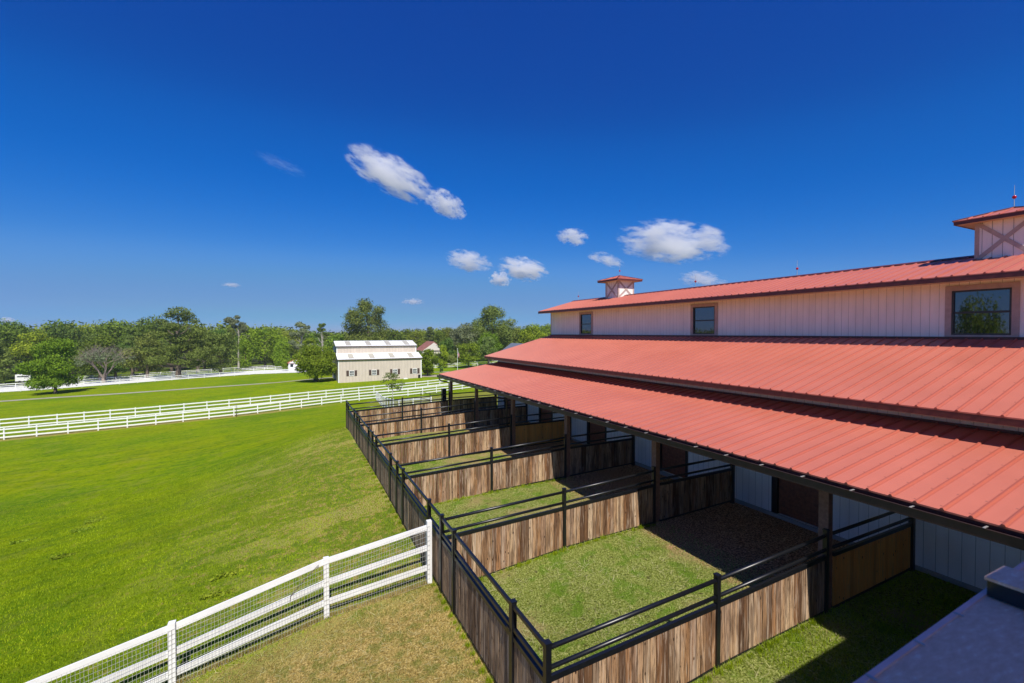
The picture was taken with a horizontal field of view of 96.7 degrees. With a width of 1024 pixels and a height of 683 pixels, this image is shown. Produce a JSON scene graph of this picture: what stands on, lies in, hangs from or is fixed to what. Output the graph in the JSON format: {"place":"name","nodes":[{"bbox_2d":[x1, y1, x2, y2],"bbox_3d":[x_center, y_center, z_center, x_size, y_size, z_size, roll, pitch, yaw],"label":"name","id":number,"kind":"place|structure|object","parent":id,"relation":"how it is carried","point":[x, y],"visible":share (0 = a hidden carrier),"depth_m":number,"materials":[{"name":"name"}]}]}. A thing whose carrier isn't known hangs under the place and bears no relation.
{"place":"outdoors","nodes":[
{"label":"outdoors","id":0,"kind":"place"},
{"bbox_2d":[0,370,296,391],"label":"gravel road","id":1,"kind":"structure","parent":0,"point":[113,382],"depth_m":118.44,"materials":[{"name":"beige gravel"}]},
{"bbox_2d":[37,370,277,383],"bbox_3d":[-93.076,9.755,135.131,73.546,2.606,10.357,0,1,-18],"label":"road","id":2,"kind":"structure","parent":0,"point":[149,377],"depth_m":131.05,"materials":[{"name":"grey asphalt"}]},
{"bbox_2d":[0,371,449,401],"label":"path","id":3,"kind":"structure","parent":0,"point":[149,391],"depth_m":86.98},
{"bbox_2d":[179,576,489,682],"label":"dry grass","id":4,"kind":"structure","parent":0,"point":[351,646],"depth_m":9.71,"materials":[{"name":"green plant"}]},
{"bbox_2d":[0,353,977,682],"bbox_3d":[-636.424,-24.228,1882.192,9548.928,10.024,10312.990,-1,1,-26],"label":"ground","id":5,"kind":"structure","parent":0,"point":[44,471],"depth_m":14.70,"materials":[{"name":"green plant"}]},
{"bbox_2d":[0,339,14,382],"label":"tree","id":6,"kind":"object","parent":5,"relation":"on","point":[3,374],"visible":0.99,"depth_m":111.99,"materials":[{"name":"green plant"}]},
{"bbox_2d":[0,346,17,383],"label":"tree","id":7,"kind":"object","parent":5,"relation":"on","point":[7,355],"visible":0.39,"depth_m":123.91,"materials":[{"name":"green plant"}]},
{"bbox_2d":[0,319,33,368],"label":"forest tree","id":8,"kind":"object","parent":5,"relation":"on","point":[16,322],"visible":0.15,"depth_m":171.38,"materials":[{"name":"green plant"}]},
{"bbox_2d":[9,537,36,544],"bbox_3d":[-20.621,8.417,19.234,0.912,0.169,0.367,-1,1,-26],"label":"weed","id":9,"kind":"object","parent":5,"relation":"on","point":[18,541],"visible":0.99,"depth_m":19.15,"materials":[{"name":"green plant"}]},
{"bbox_2d":[15,374,34,382],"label":"trailer","id":10,"kind":"object","parent":5,"relation":"on","point":[19,378],"visible":0.75,"depth_m":123.90,"materials":[{"name":"white metal"}]},
{"bbox_2d":[0,323,53,374],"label":"forest tree","id":11,"kind":"object","parent":5,"relation":"on","point":[6,336],"visible":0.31,"depth_m":142.85,"materials":[{"name":"green plant"}]},
{"bbox_2d":[6,329,53,372],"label":"leafy tree","id":12,"kind":"object","parent":5,"relation":"on","point":[20,350],"visible":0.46,"depth_m":134.37,"materials":[{"name":"green plant"}]},
{"bbox_2d":[12,337,84,393],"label":"oak tree","id":13,"kind":"object","parent":5,"relation":"on","point":[55,377],"visible":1,"depth_m":88.21,"materials":[{"name":"green plant"}]},
{"bbox_2d":[23,319,82,341],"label":"forest tree","id":14,"kind":"object","parent":5,"relation":"on","point":[62,324],"visible":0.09,"depth_m":176.09,"materials":[{"name":"green plant"}]},
{"bbox_2d":[49,552,79,559],"bbox_3d":[-16.435,7.857,16.691,0.958,0.167,0.396,-1,1,-26],"label":"weed","id":15,"kind":"object","parent":5,"relation":"on","point":[64,555],"visible":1,"depth_m":16.64,"materials":[{"name":"green plant"}]},
{"bbox_2d":[48,324,86,374],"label":"forest tree","id":16,"kind":"object","parent":5,"relation":"on","point":[66,333],"visible":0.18,"depth_m":154.68,"materials":[{"name":"green plant"}]},
{"bbox_2d":[70,526,94,532],"bbox_3d":[-18.572,8.128,19.654,0.912,0.166,0.400,-1,1,-26],"label":"weed","id":17,"kind":"object","parent":5,"relation":"on","point":[80,529],"visible":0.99,"depth_m":19.61,"materials":[{"name":"green plant"}]},
{"bbox_2d":[69,322,98,339],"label":"forest tree","id":18,"kind":"object","parent":5,"relation":"on","point":[85,327],"visible":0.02,"depth_m":180.45,"materials":[{"name":"green plant"}]},
{"bbox_2d":[69,332,102,378],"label":"forest tree","id":19,"kind":"object","parent":5,"relation":"on","point":[88,337],"visible":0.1,"depth_m":136.48,"materials":[{"name":"green plant"}]},
{"bbox_2d":[0,372,186,387],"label":"rail fence","id":20,"kind":"object","parent":5,"relation":"on","point":[15,385],"visible":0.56,"depth_m":119.78,"materials":[{"name":"white wood"}]},
{"bbox_2d":[66,334,122,379],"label":"forest tree","id":21,"kind":"object","parent":5,"relation":"on","point":[109,340],"visible":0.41,"depth_m":125.28,"materials":[{"name":"green plant"}]},
{"bbox_2d":[73,342,135,382],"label":"dead tree","id":22,"kind":"object","parent":5,"relation":"on","point":[97,356],"visible":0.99,"depth_m":113.59,"materials":[{"name":"grey plant"}]},
{"bbox_2d":[79,318,131,347],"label":"forest tree","id":23,"kind":"object","parent":5,"relation":"on","point":[109,331],"visible":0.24,"depth_m":169.98,"materials":[{"name":"green plant"}]},
{"bbox_2d":[83,335,140,378],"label":"tree","id":24,"kind":"object","parent":5,"relation":"on","point":[115,369],"visible":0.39,"depth_m":127.41,"materials":[{"name":"green plant"}]},
{"bbox_2d":[120,326,140,374],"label":"forest tree","id":25,"kind":"object","parent":5,"relation":"on","point":[130,336],"visible":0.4,"depth_m":147.73,"materials":[{"name":"green plant"}]},
{"bbox_2d":[118,325,151,371],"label":"forest tree","id":26,"kind":"object","parent":5,"relation":"on","point":[140,331],"visible":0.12,"depth_m":166.76,"materials":[{"name":"green plant"}]},
{"bbox_2d":[119,330,168,377],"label":"tree","id":27,"kind":"object","parent":5,"relation":"on","point":[148,340],"visible":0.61,"depth_m":124.90,"materials":[{"name":"green plant"}]},
{"bbox_2d":[0,369,302,391],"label":"rail fence","id":28,"kind":"object","parent":5,"relation":"on","point":[137,380],"visible":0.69,"depth_m":110.42,"materials":[{"name":"white wood"}]},
{"bbox_2d":[129,314,188,343],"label":"forest tree","id":29,"kind":"object","parent":5,"relation":"on","point":[153,326],"visible":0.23,"depth_m":195.21,"materials":[{"name":"green plant"}]},
{"bbox_2d":[159,331,182,371],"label":"forest tree","id":30,"kind":"object","parent":5,"relation":"on","point":[166,343],"visible":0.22,"depth_m":161.41,"materials":[{"name":"green plant"}]},
{"bbox_2d":[140,306,220,377],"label":"pine tree","id":31,"kind":"object","parent":5,"relation":"on","point":[177,340],"visible":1,"depth_m":119.64,"materials":[{"name":"green plant"}]},
{"bbox_2d":[86,365,278,377],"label":"rail fence","id":32,"kind":"object","parent":5,"relation":"on","point":[173,373],"visible":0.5,"depth_m":138.31,"materials":[{"name":"white wood"}]},
{"bbox_2d":[182,323,205,360],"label":"forest tree","id":33,"kind":"object","parent":5,"relation":"on","point":[187,325],"visible":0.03,"depth_m":209.97,"materials":[{"name":"green plant"}]},
{"bbox_2d":[180,332,228,368],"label":"forest tree","id":34,"kind":"object","parent":5,"relation":"on","point":[184,349],"visible":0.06,"depth_m":165.43,"materials":[{"name":"green plant"}]},
{"bbox_2d":[198,588,234,599],"bbox_3d":[-7.935,6.807,12.248,0.893,0.168,0.376,-1,1,-26],"label":"weed","id":35,"kind":"object","parent":5,"relation":"on","point":[210,595],"visible":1,"depth_m":12.23,"materials":[{"name":"green plant"}]},
{"bbox_2d":[201,331,241,373],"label":"tree","id":36,"kind":"object","parent":5,"relation":"on","point":[219,345],"visible":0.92,"depth_m":131.22,"materials":[{"name":"green plant"}]},
{"bbox_2d":[209,328,235,358],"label":"forest tree","id":37,"kind":"object","parent":5,"relation":"on","point":[221,331],"visible":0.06,"depth_m":214.86,"materials":[{"name":"green plant"}]},
{"bbox_2d":[209,567,245,580],"bbox_3d":[-8.236,6.761,13.241,0.952,0.162,0.369,-1,1,-26],"label":"weed","id":38,"kind":"object","parent":5,"relation":"on","point":[231,573],"visible":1,"depth_m":13.18,"materials":[{"name":"green plant"}]},
{"bbox_2d":[0,379,454,427],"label":"rail fence","id":39,"kind":"object","parent":5,"relation":"on","point":[159,409],"visible":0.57,"depth_m":57.83,"materials":[{"name":"white wood"}]},
{"bbox_2d":[25,519,431,682],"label":"white fence","id":40,"kind":"object","parent":5,"relation":"on","point":[172,651],"visible":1,"depth_m":10.07,"materials":[{"name":"wood"}]},
{"bbox_2d":[172,366,287,375],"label":"rail fence","id":41,"kind":"object","parent":5,"relation":"on","point":[231,370],"visible":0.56,"depth_m":136.10,"materials":[{"name":"white wood"}]},
{"bbox_2d":[0,383,470,439],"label":"rail fence","id":42,"kind":"object","parent":5,"relation":"on","point":[155,419],"visible":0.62,"depth_m":51.62,"materials":[{"name":"white wood"}]},
{"bbox_2d":[223,315,249,369],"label":"tall tree","id":43,"kind":"object","parent":5,"relation":"on","point":[243,328],"visible":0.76,"depth_m":157.92,"materials":[{"name":"green plant"}]},
{"bbox_2d":[238,338,252,369],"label":"leafy tree","id":44,"kind":"object","parent":5,"relation":"on","point":[246,346],"visible":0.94,"depth_m":149.22,"materials":[{"name":"green plant"}]},
{"bbox_2d":[235,326,292,366],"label":"leafy tree","id":45,"kind":"object","parent":5,"relation":"on","point":[260,346],"visible":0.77,"depth_m":160.92,"materials":[{"name":"green plant"}]},
{"bbox_2d":[270,337,291,368],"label":"leafy tree","id":46,"kind":"object","parent":5,"relation":"on","point":[279,356],"visible":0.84,"depth_m":148.78,"materials":[{"name":"green plant"}]},
{"bbox_2d":[16,319,547,344],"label":"distant woods","id":47,"kind":"object","parent":5,"relation":"on","point":[220,326],"visible":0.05,"depth_m":250.97,"materials":[{"name":"green plant"}]},
{"bbox_2d":[280,329,302,359],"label":"forest tree","id":48,"kind":"object","parent":5,"relation":"on","point":[286,334],"visible":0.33,"depth_m":199.01,"materials":[{"name":"green plant"}]},
{"bbox_2d":[288,360,298,370],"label":"shed","id":49,"kind":"structure","parent":5,"relation":"on","point":[291,365],"depth_m":134.21,"materials":[{"name":"white metal"}]},
{"bbox_2d":[176,582,426,682],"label":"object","id":50,"kind":"structure","parent":5,"relation":"on","point":[276,638],"depth_m":10.63,"materials":[{"name":"green plant"}]},
{"bbox_2d":[288,321,314,348],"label":"tall tree","id":51,"kind":"object","parent":5,"relation":"on","point":[302,331],"visible":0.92,"depth_m":148.54,"materials":[{"name":"green plant"}]},
{"bbox_2d":[296,330,320,353],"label":"forest tree","id":52,"kind":"object","parent":5,"relation":"on","point":[310,335],"visible":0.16,"depth_m":206.06,"materials":[{"name":"green plant"}]},
{"bbox_2d":[300,337,317,360],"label":"leafy tree","id":53,"kind":"object","parent":5,"relation":"on","point":[310,340],"visible":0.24,"depth_m":156.76,"materials":[{"name":"green plant"}]},
{"bbox_2d":[289,343,336,380],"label":"oak tree","id":54,"kind":"object","parent":5,"relation":"on","point":[316,365],"visible":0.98,"depth_m":88.12,"materials":[{"name":"green plant"}]},
{"bbox_2d":[314,323,330,350],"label":"tall tree","id":55,"kind":"object","parent":5,"relation":"on","point":[321,329],"visible":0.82,"depth_m":165.31,"materials":[{"name":"green plant"}]},
{"bbox_2d":[323,332,346,356],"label":"leafy tree","id":56,"kind":"object","parent":5,"relation":"on","point":[333,337],"visible":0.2,"depth_m":148.66,"materials":[{"name":"green plant"}]},
{"bbox_2d":[340,298,392,340],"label":"pine tree","id":57,"kind":"object","parent":5,"relation":"on","point":[359,332],"visible":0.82,"depth_m":148.55,"materials":[{"name":"green plant"}]},
{"bbox_2d":[332,340,421,382],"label":"metal barn","id":58,"kind":"structure","parent":5,"relation":"on","point":[359,361],"depth_m":92.49,"materials":[{"name":"beige metal"}]},
{"bbox_2d":[380,372,404,401],"bbox_3d":[-15.134,6.077,57.992,3.080,4.403,2.069,0,1,-9],"label":"garden tree","id":59,"kind":"object","parent":5,"relation":"on","point":[392,385],"visible":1,"depth_m":57.82,"materials":[{"name":"green plant"}]},
{"bbox_2d":[386,330,404,340],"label":"leafy tree","id":60,"kind":"object","parent":5,"relation":"on","point":[393,335],"visible":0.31,"depth_m":147.48,"materials":[{"name":"green plant"}]},
{"bbox_2d":[376,391,446,410],"bbox_3d":[-13.056,6.464,49.255,2.695,4.082,27.361,-1,1,-28],"label":"garden fence","id":61,"kind":"object","parent":5,"relation":"on","point":[398,401],"visible":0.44,"depth_m":42.72,"materials":[{"name":"wood"}]},
{"bbox_2d":[406,329,425,348],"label":"forest tree","id":62,"kind":"object","parent":5,"relation":"on","point":[417,335],"visible":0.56,"depth_m":214.84,"materials":[{"name":"green plant"}]},
{"bbox_2d":[349,391,496,423],"bbox_3d":[-5.999,4.202,32.305,10.757,3.209,0.110,-1,1,-26],"label":"pen divider","id":63,"kind":"object","parent":5,"relation":"on","point":[383,410],"visible":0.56,"depth_m":32.11,"materials":[{"name":"brown wood"}]},
{"bbox_2d":[416,341,439,360],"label":"house","id":64,"kind":"structure","parent":5,"relation":"on","point":[431,345],"depth_m":150.17,"materials":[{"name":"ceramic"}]},
{"bbox_2d":[424,327,434,340],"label":"forest tree","id":65,"kind":"object","parent":5,"relation":"on","point":[429,332],"visible":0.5,"depth_m":256.52,"materials":[{"name":"green plant"}]},
{"bbox_2d":[420,348,440,375],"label":"leafy tree","id":66,"kind":"object","parent":5,"relation":"on","point":[427,367],"visible":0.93,"depth_m":98.98,"materials":[{"name":"green plant"}]},
{"bbox_2d":[422,388,445,400],"bbox_3d":[-5.805,4.620,33.758,1.622,2.300,1.320,-1,1,-26],"label":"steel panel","id":67,"kind":"object","parent":5,"relation":"on","point":[443,390],"visible":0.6,"depth_m":33.46,"materials":[{"name":"black metal"}]},
{"bbox_2d":[416,350,456,364],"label":"vine hedge","id":68,"kind":"object","parent":5,"relation":"on","point":[452,359],"visible":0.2,"depth_m":134.26,"materials":[{"name":"green plant"}]},
{"bbox_2d":[433,330,445,343],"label":"forest tree","id":69,"kind":"object","parent":5,"relation":"on","point":[439,337],"visible":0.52,"depth_m":214.23,"materials":[{"name":"green plant"}]},
{"bbox_2d":[360,400,527,439],"bbox_3d":[-3.808,4.207,27.866,10.757,3.054,0.110,-1,1,-26],"label":"pen divider","id":70,"kind":"object","parent":5,"relation":"on","point":[378,428],"visible":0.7,"depth_m":27.71,"materials":[{"name":"brown wood"}]},
{"bbox_2d":[439,344,448,367],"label":"leafy tree","id":71,"kind":"object","parent":5,"relation":"on","point":[444,355],"visible":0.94,"depth_m":131.69,"materials":[{"name":"green plant"}]},
{"bbox_2d":[436,337,455,364],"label":"leafy tree","id":72,"kind":"object","parent":5,"relation":"on","point":[449,343],"visible":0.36,"depth_m":143.97,"materials":[{"name":"green plant"}]},
{"bbox_2d":[441,327,453,348],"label":"forest tree","id":73,"kind":"object","parent":5,"relation":"on","point":[446,331],"visible":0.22,"depth_m":250.72,"materials":[{"name":"green plant"}]},
{"bbox_2d":[346,400,551,682],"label":"pen front fence","id":74,"kind":"object","parent":5,"relation":"on","point":[527,664],"visible":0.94,"depth_m":10.90,"materials":[{"name":"brown wood"}]},
{"bbox_2d":[348,404,352,435],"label":"pen gate","id":75,"kind":"structure","parent":74,"relation":"attached to","point":[350,421],"depth_m":28.05,"materials":[{"name":"black wood"}]},
{"bbox_2d":[359,417,367,460],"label":"pen gate","id":76,"kind":"structure","parent":74,"relation":"attached to","point":[363,440],"depth_m":23.29,"materials":[{"name":"black wood"}]},
{"bbox_2d":[376,438,389,496],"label":"pen gate","id":77,"kind":"structure","parent":74,"relation":"attached to","point":[382,468],"depth_m":18.60,"materials":[{"name":"black metal"}]},
{"bbox_2d":[403,470,427,563],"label":"pen gate","id":78,"kind":"structure","parent":74,"relation":"attached to","point":[414,513],"depth_m":13.94,"materials":[{"name":"black metal"}]},
{"bbox_2d":[454,533,510,682],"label":"pen gate","id":79,"kind":"structure","parent":74,"relation":"attached to","point":[481,616],"depth_m":9.08,"materials":[{"name":"brown wood"}]},
{"bbox_2d":[448,322,480,355],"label":"leafy tree","id":80,"kind":"object","parent":5,"relation":"on","point":[465,335],"visible":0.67,"depth_m":156.82,"materials":[{"name":"green plant"}]},
{"bbox_2d":[434,361,494,367],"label":"rail fence","id":81,"kind":"object","parent":5,"relation":"on","point":[466,364],"visible":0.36,"depth_m":135.78,"materials":[{"name":"white wood"}]},
{"bbox_2d":[454,341,480,367],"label":"leafy tree","id":82,"kind":"object","parent":5,"relation":"on","point":[467,348],"visible":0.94,"depth_m":128.01,"materials":[{"name":"green plant"}]},
{"bbox_2d":[374,412,571,464],"bbox_3d":[-1.508,4.391,23.205,10.757,3.247,0.110,-1,1,-26],"label":"pen divider","id":83,"kind":"object","parent":5,"relation":"on","point":[408,451],"visible":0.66,"depth_m":22.97,"materials":[{"name":"brown wood"}]},
{"bbox_2d":[477,336,497,363],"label":"leafy tree","id":84,"kind":"object","parent":5,"relation":"on","point":[487,341],"visible":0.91,"depth_m":133.93,"materials":[{"name":"green plant"}]},
{"bbox_2d":[476,331,503,361],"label":"leafy tree","id":85,"kind":"object","parent":5,"relation":"on","point":[495,338],"visible":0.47,"depth_m":144.22,"materials":[{"name":"green plant"}]},
{"bbox_2d":[471,305,512,360],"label":"pine tree","id":86,"kind":"object","parent":5,"relation":"on","point":[492,314],"visible":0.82,"depth_m":161.96,"materials":[{"name":"green plant"}]},
{"bbox_2d":[496,317,520,349],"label":"pine tree","id":87,"kind":"object","parent":5,"relation":"on","point":[516,331],"visible":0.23,"depth_m":168.25,"materials":[{"name":"green plant"}]},
{"bbox_2d":[399,430,634,505],"bbox_3d":[0.793,4.525,18.543,10.757,3.340,0.110,-1,1,-26],"label":"pen divider","id":88,"kind":"object","parent":5,"relation":"on","point":[492,475],"visible":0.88,"depth_m":18.28,"materials":[{"name":"brown wood"}]},
{"bbox_2d":[518,325,546,343],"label":"leafy tree","id":89,"kind":"object","parent":5,"relation":"on","point":[530,336],"visible":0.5,"depth_m":150.16,"materials":[{"name":"green plant"}]},
{"bbox_2d":[521,323,545,335],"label":"leafy tree","id":90,"kind":"object","parent":5,"relation":"on","point":[539,328],"visible":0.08,"depth_m":168.29,"materials":[{"name":"green plant"}]},
{"bbox_2d":[541,324,550,335],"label":"forest tree","id":91,"kind":"object","parent":5,"relation":"on","point":[547,329],"visible":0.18,"depth_m":211.41,"materials":[{"name":"green plant"}]},
{"bbox_2d":[444,459,734,577],"bbox_3d":[3.093,4.612,13.881,10.757,3.340,0.110,-1,1,-26],"label":"pen divider","id":92,"kind":"object","parent":5,"relation":"on","point":[494,548],"visible":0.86,"depth_m":13.43,"materials":[{"name":"brown wood"}]},
{"bbox_2d":[361,454,830,682],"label":"fence","id":93,"kind":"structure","parent":5,"relation":"on","point":[730,667],"depth_m":10.82,"materials":[{"name":"black metal"}]},
{"bbox_2d":[378,424,904,682],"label":"grass","id":94,"kind":"structure","parent":5,"relation":"on","point":[684,585],"depth_m":11.13,"materials":[{"name":"green plant"}]},
{"bbox_2d":[436,478,874,682],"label":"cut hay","id":95,"kind":"object","parent":5,"relation":"on","point":[631,586],"visible":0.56,"depth_m":11.15,"materials":[{"name":"plant"}]},
{"bbox_2d":[437,185,1023,609],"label":"horse barn","id":96,"kind":"structure","parent":5,"relation":"on","point":[831,401],"depth_m":14.39,"materials":[{"name":"red metal"}]},
{"bbox_2d":[539,407,552,421],"bbox_3d":[2.143,4.321,28.379,0.160,2.160,1.650,-1,1,-26],"label":"stall door","id":97,"kind":"structure","parent":96,"relation":"in","point":[541,410],"depth_m":28.57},
{"bbox_2d":[579,311,592,334],"bbox_3d":[5.296,-1.276,32.423,0.115,1.660,1.620,-1,1,-26],"label":"window","id":98,"kind":"structure","parent":96,"relation":"in","point":[585,318],"depth_m":32.43,"materials":[{"name":"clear glass"}]},
{"bbox_2d":[587,422,606,443],"bbox_3d":[4.444,4.408,23.716,0.160,2.160,1.650,-1,1,-26],"label":"stall door","id":99,"kind":"structure","parent":96,"relation":"in","point":[591,427],"depth_m":23.84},
{"bbox_2d":[660,443,687,477],"bbox_3d":[6.744,4.495,19.054,0.160,2.160,1.650,-1,1,-26],"label":"stall door","id":100,"kind":"structure","parent":96,"relation":"in","point":[669,455],"depth_m":19.03,"materials":[{"name":"brown wood"}]},
{"bbox_2d":[690,303,717,334],"bbox_3d":[9.820,-1.104,23.255,0.115,1.660,1.670,-1,1,-26],"label":"window","id":101,"kind":"structure","parent":96,"relation":"in","point":[703,317],"depth_m":23.25,"materials":[{"name":"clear glass"}]},
{"bbox_2d":[771,476,818,526],"bbox_3d":[9.045,4.582,14.391,0.160,2.160,1.650,-1,1,-26],"label":"stall door","id":102,"kind":"structure","parent":96,"relation":"in","point":[794,500],"depth_m":14.46,"materials":[{"name":"brown wood"}]},
{"bbox_2d":[944,281,1019,336],"bbox_3d":[14.399,-0.931,13.975,0.115,1.660,1.670,-1,1,-26],"label":"window","id":103,"kind":"structure","parent":96,"relation":"in","point":[990,309],"depth_m":13.93,"materials":[{"name":"clear glass"}]},
{"bbox_2d":[552,511,915,682],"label":"pen divider","id":104,"kind":"object","parent":5,"relation":"on","point":[695,645],"visible":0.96,"depth_m":8.72,"materials":[{"name":"brown wood"}]},
{"bbox_2d":[751,569,975,682],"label":"shade grass","id":105,"kind":"structure","parent":5,"relation":"on","point":[888,615],"depth_m":9.46,"materials":[{"name":"green plant"}]},
{"bbox_2d":[853,561,1023,682],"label":"barn wing","id":106,"kind":"structure","parent":5,"relation":"on","point":[978,637],"depth_m":1.89,"materials":[{"name":"metal"}]},
{"bbox_2d":[0,0,1023,333],"label":"sky","id":107,"kind":"structure","parent":0,"point":[435,163],"materials":[{"name":"blue"}]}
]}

